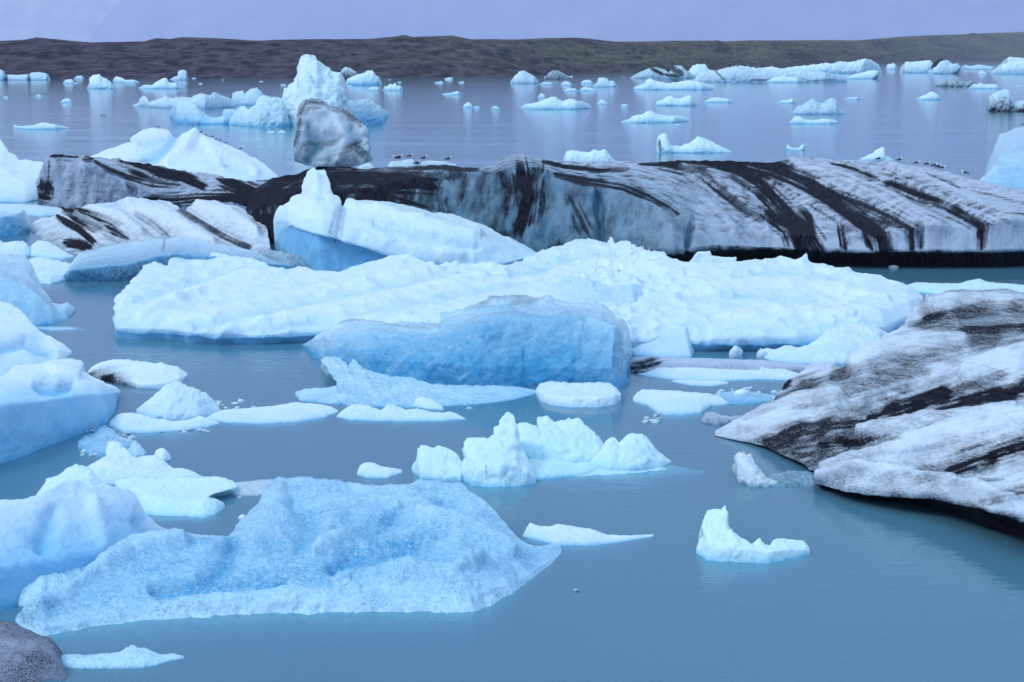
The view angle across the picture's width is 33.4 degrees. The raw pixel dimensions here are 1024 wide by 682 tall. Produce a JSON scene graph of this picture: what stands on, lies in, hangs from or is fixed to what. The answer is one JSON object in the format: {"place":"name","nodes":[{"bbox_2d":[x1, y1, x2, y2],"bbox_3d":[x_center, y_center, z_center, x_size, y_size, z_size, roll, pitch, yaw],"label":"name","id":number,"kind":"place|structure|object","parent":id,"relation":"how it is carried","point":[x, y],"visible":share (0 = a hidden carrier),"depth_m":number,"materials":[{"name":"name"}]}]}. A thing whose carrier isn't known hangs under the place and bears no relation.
{"place":"outdoors","nodes":[
{"label":"outdoors","id":0,"kind":"place"},
{"bbox_2d":[0,0,119,41],"bbox_3d":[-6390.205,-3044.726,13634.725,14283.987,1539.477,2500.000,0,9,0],"label":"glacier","id":1,"kind":"object","parent":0,"point":[75,20],"visible":0.17,"depth_m":12785.12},
{"bbox_2d":[0,61,1023,681],"bbox_3d":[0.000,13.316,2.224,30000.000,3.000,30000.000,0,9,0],"label":"water","id":2,"kind":"structure","parent":0,"point":[874,591],"depth_m":47.46,"materials":[{"name":"liquid"}]},
{"bbox_2d":[0,240,25,256],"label":"ice chunk","id":3,"kind":"object","parent":2,"relation":"on","point":[8,247],"visible":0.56,"depth_m":103.59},
{"bbox_2d":[0,210,30,238],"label":"iceberg","id":4,"kind":"object","parent":2,"relation":"on","point":[15,223],"visible":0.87,"depth_m":115.16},
{"bbox_2d":[6,74,29,79],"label":"iceberg","id":5,"kind":"object","parent":2,"relation":"on","point":[18,77],"visible":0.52,"depth_m":855.04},
{"bbox_2d":[0,139,42,202],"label":"iceberg","id":6,"kind":"object","parent":2,"relation":"on","point":[18,178],"visible":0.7,"depth_m":150.61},
{"bbox_2d":[15,241,29,256],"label":"ice chunk","id":7,"kind":"object","parent":2,"relation":"on","point":[22,246],"visible":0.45,"depth_m":104.22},
{"bbox_2d":[0,203,59,215],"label":"ice floe","id":8,"kind":"object","parent":2,"relation":"on","point":[37,210],"visible":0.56,"depth_m":133.26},
{"bbox_2d":[0,620,66,681],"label":"dirty ice lump","id":9,"kind":"object","parent":2,"relation":"on","point":[26,655],"visible":0.99,"depth_m":33.33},
{"bbox_2d":[0,301,71,375],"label":"iceberg","id":10,"kind":"object","parent":2,"relation":"on","point":[24,340],"visible":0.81,"depth_m":69.01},
{"bbox_2d":[0,254,75,325],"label":"iceberg","id":11,"kind":"object","parent":2,"relation":"on","point":[23,291],"visible":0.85,"depth_m":79.01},
{"bbox_2d":[29,72,49,79],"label":"iceberg","id":12,"kind":"object","parent":2,"relation":"on","point":[38,76],"visible":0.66,"depth_m":855.38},
{"bbox_2d":[13,122,68,128],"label":"iceberg","id":13,"kind":"object","parent":2,"relation":"on","point":[43,125],"visible":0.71,"depth_m":283.53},
{"bbox_2d":[29,257,70,284],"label":"ice floe","id":14,"kind":"object","parent":2,"relation":"on","point":[48,271],"visible":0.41,"depth_m":93.85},
{"bbox_2d":[17,566,85,607],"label":"iceberg","id":15,"kind":"object","parent":2,"relation":"on","point":[40,584],"visible":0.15,"depth_m":38.05,"materials":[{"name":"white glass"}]},
{"bbox_2d":[30,240,73,258],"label":"ice floe","id":16,"kind":"object","parent":2,"relation":"on","point":[45,249],"visible":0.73,"depth_m":103.84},
{"bbox_2d":[37,326,76,330],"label":"ice floe","id":17,"kind":"object","parent":2,"relation":"on","point":[51,328],"visible":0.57,"depth_m":76.17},
{"bbox_2d":[0,358,120,463],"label":"iceberg","id":18,"kind":"object","parent":2,"relation":"on","point":[48,403],"visible":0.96,"depth_m":54.59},
{"bbox_2d":[36,464,102,495],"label":"iceberg","id":19,"kind":"object","parent":2,"relation":"on","point":[84,474],"visible":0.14,"depth_m":46.97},
{"bbox_2d":[0,479,177,609],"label":"iceberg","id":20,"kind":"object","parent":2,"relation":"on","point":[64,526],"visible":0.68,"depth_m":39.89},
{"bbox_2d":[87,74,114,88],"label":"iceberg","id":21,"kind":"object","parent":2,"relation":"on","point":[98,81],"visible":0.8,"depth_m":633.80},
{"bbox_2d":[77,425,134,455],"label":"ice floe","id":22,"kind":"object","parent":2,"relation":"on","point":[100,438],"visible":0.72,"depth_m":53.30,"materials":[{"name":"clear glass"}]},
{"bbox_2d":[61,645,183,668],"bbox_3d":[-7.888,6.933,34.499,2.544,1.432,1.462,0,9,0],"label":"ice floe","id":23,"kind":"object","parent":2,"relation":"on","point":[132,657],"visible":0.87,"depth_m":34.11,"materials":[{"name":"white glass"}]},
{"bbox_2d":[113,76,138,82],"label":"iceberg","id":24,"kind":"object","parent":2,"relation":"on","point":[116,79],"visible":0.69,"depth_m":773.88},
{"bbox_2d":[87,359,187,388],"bbox_3d":[-14.069,1.973,64.907,5.487,2.088,3.373,8,12,38],"label":"ice floe","id":25,"kind":"object","parent":2,"relation":"on","point":[140,374],"visible":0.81,"depth_m":64.18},
{"bbox_2d":[127,441,147,456],"bbox_3d":[-11.474,4.002,52.371,0.706,1.822,1.531,0,9,0],"label":"ice chunk","id":26,"kind":"object","parent":2,"relation":"on","point":[135,449],"visible":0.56,"depth_m":51.98,"materials":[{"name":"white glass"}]},
{"bbox_2d":[87,441,202,483],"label":"iceberg","id":27,"kind":"object","parent":2,"relation":"on","point":[118,461],"visible":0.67,"depth_m":49.28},
{"bbox_2d":[30,197,270,254],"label":"iceberg","id":28,"kind":"object","parent":2,"relation":"on","point":[85,228],"visible":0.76,"depth_m":113.38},
{"bbox_2d":[36,154,280,210],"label":"iceberg","id":29,"kind":"object","parent":2,"relation":"on","point":[66,181],"visible":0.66,"depth_m":136.08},
{"bbox_2d":[139,78,181,88],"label":"iceberg","id":30,"kind":"object","parent":2,"relation":"on","point":[163,83],"visible":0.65,"depth_m":633.34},
{"bbox_2d":[154,448,170,461],"bbox_3d":[-10.545,4.164,51.620,0.562,1.865,1.343,0,9,0],"label":"ice chunk","id":31,"kind":"object","parent":2,"relation":"on","point":[163,454],"visible":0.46,"depth_m":51.34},
{"bbox_2d":[109,413,218,432],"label":"ice floe","id":32,"kind":"object","parent":2,"relation":"on","point":[133,422],"visible":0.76,"depth_m":55.79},
{"bbox_2d":[115,476,237,517],"bbox_3d":[-8.907,4.998,46.901,3.268,1.990,6.175,-4,10,-21],"label":"ice floe","id":33,"kind":"object","parent":2,"relation":"on","point":[182,496],"visible":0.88,"depth_m":46.37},
{"bbox_2d":[63,236,293,281],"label":"iceberg","id":34,"kind":"object","parent":2,"relation":"on","point":[123,262],"visible":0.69,"depth_m":95.30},
{"bbox_2d":[136,381,220,420],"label":"iceberg","id":35,"kind":"object","parent":2,"relation":"on","point":[176,401],"visible":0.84,"depth_m":57.57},
{"bbox_2d":[170,70,188,79],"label":"iceberg","id":36,"kind":"object","parent":2,"relation":"on","point":[182,75],"visible":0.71,"depth_m":855.88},
{"bbox_2d":[91,127,276,180],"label":"iceberg","id":37,"kind":"object","parent":2,"relation":"on","point":[194,150],"visible":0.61,"depth_m":173.59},
{"bbox_2d":[132,92,235,108],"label":"iceberg","id":38,"kind":"object","parent":2,"relation":"on","point":[207,101],"visible":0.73,"depth_m":399.02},
{"bbox_2d":[169,101,235,123],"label":"iceberg","id":39,"kind":"object","parent":2,"relation":"on","point":[184,112],"visible":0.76,"depth_m":307.19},
{"bbox_2d":[232,87,262,105],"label":"iceberg","id":40,"kind":"object","parent":2,"relation":"on","point":[250,97],"visible":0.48,"depth_m":421.83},
{"bbox_2d":[230,479,272,495],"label":"ice floe","id":41,"kind":"object","parent":2,"relation":"on","point":[252,488],"visible":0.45,"depth_m":47.73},
{"bbox_2d":[229,95,290,126],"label":"iceberg","id":42,"kind":"object","parent":2,"relation":"on","point":[266,111],"visible":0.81,"depth_m":295.94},
{"bbox_2d":[205,402,337,423],"bbox_3d":[-8.177,2.998,57.553,4.481,1.273,4.214,0,9,0],"label":"ice floe","id":43,"kind":"object","parent":2,"relation":"on","point":[293,412],"visible":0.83,"depth_m":57.37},
{"bbox_2d":[258,249,308,268],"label":"ice shard","id":44,"kind":"object","parent":2,"relation":"on","point":[295,260],"visible":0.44,"depth_m":97.84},
{"bbox_2d":[15,476,561,635],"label":"iceberg","id":45,"kind":"object","parent":2,"relation":"on","point":[307,545],"visible":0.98,"depth_m":39.06,"materials":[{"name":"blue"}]},
{"bbox_2d":[282,54,348,126],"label":"iceberg","id":46,"kind":"object","parent":2,"relation":"on","point":[314,78],"visible":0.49,"depth_m":299.64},
{"bbox_2d":[340,67,356,78],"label":"iceberg","id":47,"kind":"object","parent":2,"relation":"on","point":[346,72],"visible":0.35,"depth_m":902.02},
{"bbox_2d":[346,70,381,84],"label":"iceberg","id":48,"kind":"object","parent":2,"relation":"on","point":[368,77],"visible":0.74,"depth_m":707.37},
{"bbox_2d":[344,98,389,123],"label":"iceberg","id":49,"kind":"object","parent":2,"relation":"on","point":[365,111],"visible":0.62,"depth_m":306.32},
{"bbox_2d":[357,462,401,478],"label":"ice floe","id":50,"kind":"object","parent":2,"relation":"on","point":[370,470],"visible":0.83,"depth_m":49.49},
{"bbox_2d":[383,83,402,90],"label":"iceberg","id":51,"kind":"object","parent":2,"relation":"on","point":[393,87],"visible":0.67,"depth_m":601.79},
{"bbox_2d":[336,404,465,421],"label":"ice floe","id":52,"kind":"object","parent":2,"relation":"on","point":[363,412],"visible":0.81,"depth_m":57.26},
{"bbox_2d":[273,167,537,271],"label":"iceberg","id":53,"kind":"object","parent":2,"relation":"on","point":[318,226],"visible":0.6,"depth_m":98.96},
{"bbox_2d":[295,356,535,407],"bbox_3d":[-4.516,2.615,61.911,9.705,2.725,6.366,5,11,30],"label":"ice floe","id":54,"kind":"object","parent":2,"relation":"on","point":[356,381],"visible":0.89,"depth_m":61.13,"materials":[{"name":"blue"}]},
{"bbox_2d":[413,396,443,409],"bbox_3d":[-2.995,2.690,59.476,0.970,1.325,1.968,-4,10,-25],"label":"ice chunk","id":55,"kind":"object","parent":2,"relation":"in","point":[423,402],"visible":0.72,"depth_m":59.10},
{"bbox_2d":[411,445,462,480],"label":"iceberg","id":56,"kind":"object","parent":2,"relation":"on","point":[439,463],"visible":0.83,"depth_m":49.42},
{"bbox_2d":[301,294,631,388],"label":"iceberg","id":57,"kind":"object","parent":2,"relation":"on","point":[515,340],"visible":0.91,"depth_m":63.70,"materials":[{"name":"ice"}]},
{"bbox_2d":[462,412,535,486],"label":"iceberg","id":58,"kind":"object","parent":2,"relation":"on","point":[498,458],"visible":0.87,"depth_m":48.91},
{"bbox_2d":[112,237,922,350],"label":"iceberg","id":59,"kind":"object","parent":2,"relation":"on","point":[750,305],"visible":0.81,"depth_m":80.08,"materials":[{"name":"ice"}]},
{"bbox_2d":[689,251,711,261],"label":"ice block","id":60,"kind":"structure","parent":59,"relation":"on","point":[699,256],"depth_m":92.35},
{"bbox_2d":[700,256,736,262],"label":"ice block","id":61,"kind":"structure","parent":59,"relation":"on","point":[716,259],"depth_m":90.52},
{"bbox_2d":[510,70,538,83],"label":"iceberg","id":62,"kind":"object","parent":2,"relation":"on","point":[522,77],"visible":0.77,"depth_m":750.67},
{"bbox_2d":[520,97,590,108],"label":"iceberg","id":63,"kind":"object","parent":2,"relation":"on","point":[552,103],"visible":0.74,"depth_m":390.58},
{"bbox_2d":[544,70,570,78],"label":"iceberg","id":64,"kind":"object","parent":2,"relation":"on","point":[555,74],"visible":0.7,"depth_m":886.62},
{"bbox_2d":[517,415,603,462],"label":"iceberg","id":65,"kind":"object","parent":2,"relation":"on","point":[576,440],"visible":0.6,"depth_m":51.71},
{"bbox_2d":[529,458,597,479],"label":"ice floe","id":66,"kind":"object","parent":2,"relation":"on","point":[548,468],"visible":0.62,"depth_m":49.81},
{"bbox_2d":[536,381,620,407],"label":"ice floe","id":67,"kind":"object","parent":2,"relation":"on","point":[585,395],"visible":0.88,"depth_m":59.96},
{"bbox_2d":[522,523,653,545],"bbox_3d":[1.752,5.562,42.611,3.309,1.511,2.872,2,10,12],"label":"ice floe","id":68,"kind":"object","parent":2,"relation":"on","point":[562,535],"visible":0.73,"depth_m":42.85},
{"bbox_2d":[564,149,614,161],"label":"iceberg","id":69,"kind":"object","parent":2,"relation":"on","point":[590,156],"visible":0.41,"depth_m":192.27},
{"bbox_2d":[549,275,655,305],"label":"iceberg","id":70,"kind":"object","parent":2,"relation":"on","point":[577,289],"visible":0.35,"depth_m":78.44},
{"bbox_2d":[592,77,617,86],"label":"iceberg","id":71,"kind":"object","parent":2,"relation":"on","point":[603,82],"visible":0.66,"depth_m":667.98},
{"bbox_2d":[578,467,665,475],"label":"ice floe","id":72,"kind":"object","parent":2,"relation":"on","point":[600,471],"visible":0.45,"depth_m":49.88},
{"bbox_2d":[590,433,671,470],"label":"iceberg","id":73,"kind":"object","parent":2,"relation":"on","point":[632,452],"visible":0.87,"depth_m":50.58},
{"bbox_2d":[245,153,1023,266],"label":"iceberg","id":74,"kind":"object","parent":2,"relation":"on","point":[859,212],"visible":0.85,"depth_m":103.04,"materials":[{"name":"ice"}]},
{"bbox_2d":[292,98,372,166],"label":"iceberg","id":75,"kind":"object","parent":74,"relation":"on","point":[326,135],"visible":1,"depth_m":121.21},
{"bbox_2d":[388,159,415,166],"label":"snow slab","id":76,"kind":"structure","parent":74,"relation":"on","point":[403,163],"depth_m":120.03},
{"bbox_2d":[421,160,455,165],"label":"snow slab","id":77,"kind":"structure","parent":74,"relation":"on","point":[425,163],"depth_m":119.96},
{"bbox_2d":[621,110,689,122],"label":"iceberg","id":78,"kind":"object","parent":2,"relation":"on","point":[650,116],"visible":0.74,"depth_m":311.81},
{"bbox_2d":[630,65,695,78],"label":"iceberg","id":79,"kind":"object","parent":2,"relation":"on","point":[678,72],"visible":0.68,"depth_m":919.34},
{"bbox_2d":[632,323,694,357],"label":"iceberg","id":80,"kind":"object","parent":2,"relation":"on","point":[672,342],"visible":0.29,"depth_m":69.65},
{"bbox_2d":[634,78,713,89],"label":"iceberg","id":81,"kind":"object","parent":2,"relation":"on","point":[649,84],"visible":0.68,"depth_m":612.91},
{"bbox_2d":[656,95,696,105],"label":"iceberg","id":82,"kind":"object","parent":2,"relation":"on","point":[688,100],"visible":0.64,"depth_m":416.74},
{"bbox_2d":[633,389,728,415],"bbox_3d":[6.077,2.771,59.354,3.625,1.518,5.499,0,9,0],"label":"ice floe","id":83,"kind":"object","parent":2,"relation":"on","point":[672,402],"visible":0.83,"depth_m":59.37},
{"bbox_2d":[656,133,730,152],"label":"iceberg","id":84,"kind":"object","parent":2,"relation":"on","point":[698,144],"visible":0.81,"depth_m":215.21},
{"bbox_2d":[689,64,708,75],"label":"iceberg","id":85,"kind":"object","parent":2,"relation":"on","point":[696,70],"visible":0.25,"depth_m":957.85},
{"bbox_2d":[672,380,728,385],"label":"ice floe","id":86,"kind":"object","parent":2,"relation":"on","point":[704,382],"visible":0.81,"depth_m":63.35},
{"bbox_2d":[637,366,798,380],"bbox_3d":[7.906,1.711,65.165,6.392,1.165,3.204,0,9,0],"label":"ice floe","id":87,"kind":"object","parent":2,"relation":"on","point":[692,373],"visible":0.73,"depth_m":64.65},
{"bbox_2d":[703,97,732,102],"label":"iceberg","id":88,"kind":"object","parent":2,"relation":"on","point":[715,99],"visible":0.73,"depth_m":447.00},
{"bbox_2d":[629,356,807,373],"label":"ice floe","id":89,"kind":"object","parent":2,"relation":"on","point":[641,364],"visible":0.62,"depth_m":66.61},
{"bbox_2d":[702,412,742,424],"bbox_3d":[7.226,3.221,56.984,1.888,1.652,1.598,0,9,0],"label":"ice chunk","id":90,"kind":"object","parent":2,"relation":"on","point":[713,418],"visible":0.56,"depth_m":56.59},
{"bbox_2d":[729,346,742,356],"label":"ice chunk","id":91,"kind":"object","parent":2,"relation":"on","point":[735,351],"visible":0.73,"depth_m":68.94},
{"bbox_2d":[715,390,775,403],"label":"ice floe","id":92,"kind":"object","parent":2,"relation":"on","point":[730,397],"visible":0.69,"depth_m":60.26,"materials":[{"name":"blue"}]},
{"bbox_2d":[734,389,749,394],"bbox_3d":[8.236,1.934,60.971,0.621,0.438,0.480,0,9,0],"label":"ice chunk","id":93,"kind":"object","parent":92,"relation":"on","point":[742,392],"visible":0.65,"depth_m":60.82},
{"bbox_2d":[696,505,809,562],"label":"iceberg","id":94,"kind":"object","parent":2,"relation":"on","point":[719,539],"visible":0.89,"depth_m":41.41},
{"bbox_2d":[732,451,777,486],"bbox_3d":[6.788,4.527,49.305,1.456,2.613,2.522,-6,11,-32],"label":"ice shard","id":95,"kind":"object","parent":2,"relation":"on","point":[747,471],"visible":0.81,"depth_m":48.57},
{"bbox_2d":[756,348,766,357],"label":"ice chunk","id":96,"kind":"object","parent":2,"relation":"on","point":[761,353],"visible":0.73,"depth_m":68.78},
{"bbox_2d":[694,65,846,81],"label":"iceberg","id":97,"kind":"object","parent":2,"relation":"on","point":[739,73],"visible":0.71,"depth_m":786.67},
{"bbox_2d":[767,76,801,82],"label":"iceberg","id":98,"kind":"object","parent":2,"relation":"on","point":[782,79],"visible":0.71,"depth_m":773.48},
{"bbox_2d":[767,470,817,487],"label":"ice floe","id":99,"kind":"object","parent":2,"relation":"on","point":[792,478],"visible":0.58,"depth_m":48.63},
{"bbox_2d":[789,116,837,123],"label":"iceberg","id":100,"kind":"object","parent":2,"relation":"on","point":[797,120],"visible":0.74,"depth_m":306.57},
{"bbox_2d":[792,98,844,113],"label":"iceberg","id":101,"kind":"object","parent":2,"relation":"on","point":[827,106],"visible":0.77,"depth_m":356.28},
{"bbox_2d":[764,58,881,72],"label":"iceberg","id":102,"kind":"object","parent":2,"relation":"on","point":[862,65],"visible":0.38,"depth_m":1189.41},
{"bbox_2d":[763,321,886,364],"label":"iceberg","id":103,"kind":"object","parent":2,"relation":"on","point":[840,345],"visible":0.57,"depth_m":68.80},
{"bbox_2d":[846,70,879,78],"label":"iceberg","id":104,"kind":"object","parent":2,"relation":"on","point":[872,74],"visible":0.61,"depth_m":903.03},
{"bbox_2d":[715,288,1023,538],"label":"iceberg","id":105,"kind":"object","parent":2,"relation":"on","point":[923,405],"visible":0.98,"depth_m":50.61,"materials":[{"name":"ice"}]},
{"bbox_2d":[860,147,892,160],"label":"iceberg","id":106,"kind":"object","parent":2,"relation":"on","point":[879,152],"visible":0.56,"depth_m":198.36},
{"bbox_2d":[900,60,932,72],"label":"iceberg","id":107,"kind":"object","parent":2,"relation":"on","point":[925,66],"visible":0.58,"depth_m":1218.14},
{"bbox_2d":[916,91,940,99],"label":"iceberg","id":108,"kind":"object","parent":2,"relation":"on","point":[930,95],"visible":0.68,"depth_m":473.21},
{"bbox_2d":[928,60,960,73],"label":"iceberg","id":109,"kind":"object","parent":2,"relation":"on","point":[945,67],"visible":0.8,"depth_m":1160.57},
{"bbox_2d":[934,79,975,86],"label":"iceberg","id":110,"kind":"object","parent":2,"relation":"on","point":[953,83],"visible":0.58,"depth_m":676.77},
{"bbox_2d":[907,279,1023,293],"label":"ice floe","id":111,"kind":"object","parent":2,"relation":"on","point":[938,288],"visible":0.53,"depth_m":88.39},
{"bbox_2d":[961,65,995,69],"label":"iceberg","id":112,"kind":"object","parent":2,"relation":"on","point":[975,67],"visible":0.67,"depth_m":1522.26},
{"bbox_2d":[969,83,1000,88],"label":"iceberg","id":113,"kind":"object","parent":2,"relation":"on","point":[984,86],"visible":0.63,"depth_m":632.75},
{"bbox_2d":[980,126,1023,188],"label":"iceberg","id":114,"kind":"object","parent":2,"relation":"on","point":[1005,166],"visible":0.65,"depth_m":160.34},
{"bbox_2d":[986,89,1023,110],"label":"iceberg","id":115,"kind":"object","parent":2,"relation":"on","point":[1001,100],"visible":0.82,"depth_m":375.21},
{"bbox_2d":[990,60,1023,73],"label":"iceberg","id":116,"kind":"object","parent":2,"relation":"on","point":[1015,67],"visible":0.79,"depth_m":1133.61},
{"bbox_2d":[1000,56,1023,64],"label":"iceberg","id":117,"kind":"object","parent":2,"relation":"on","point":[1010,59],"visible":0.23,"depth_m":2032.03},
{"bbox_2d":[0,32,1023,78],"bbox_3d":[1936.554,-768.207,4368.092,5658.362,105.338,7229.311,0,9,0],"label":"hills","id":118,"kind":"structure","parent":0,"point":[394,56],"depth_m":1150.09,"materials":[{"name":"soil"}]},
{"bbox_2d":[90,0,1023,41],"bbox_3d":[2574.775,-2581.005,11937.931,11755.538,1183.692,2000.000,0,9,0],"label":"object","id":119,"kind":"structure","parent":0,"point":[604,20],"depth_m":11292.36,"materials":[{"name":"blue"}]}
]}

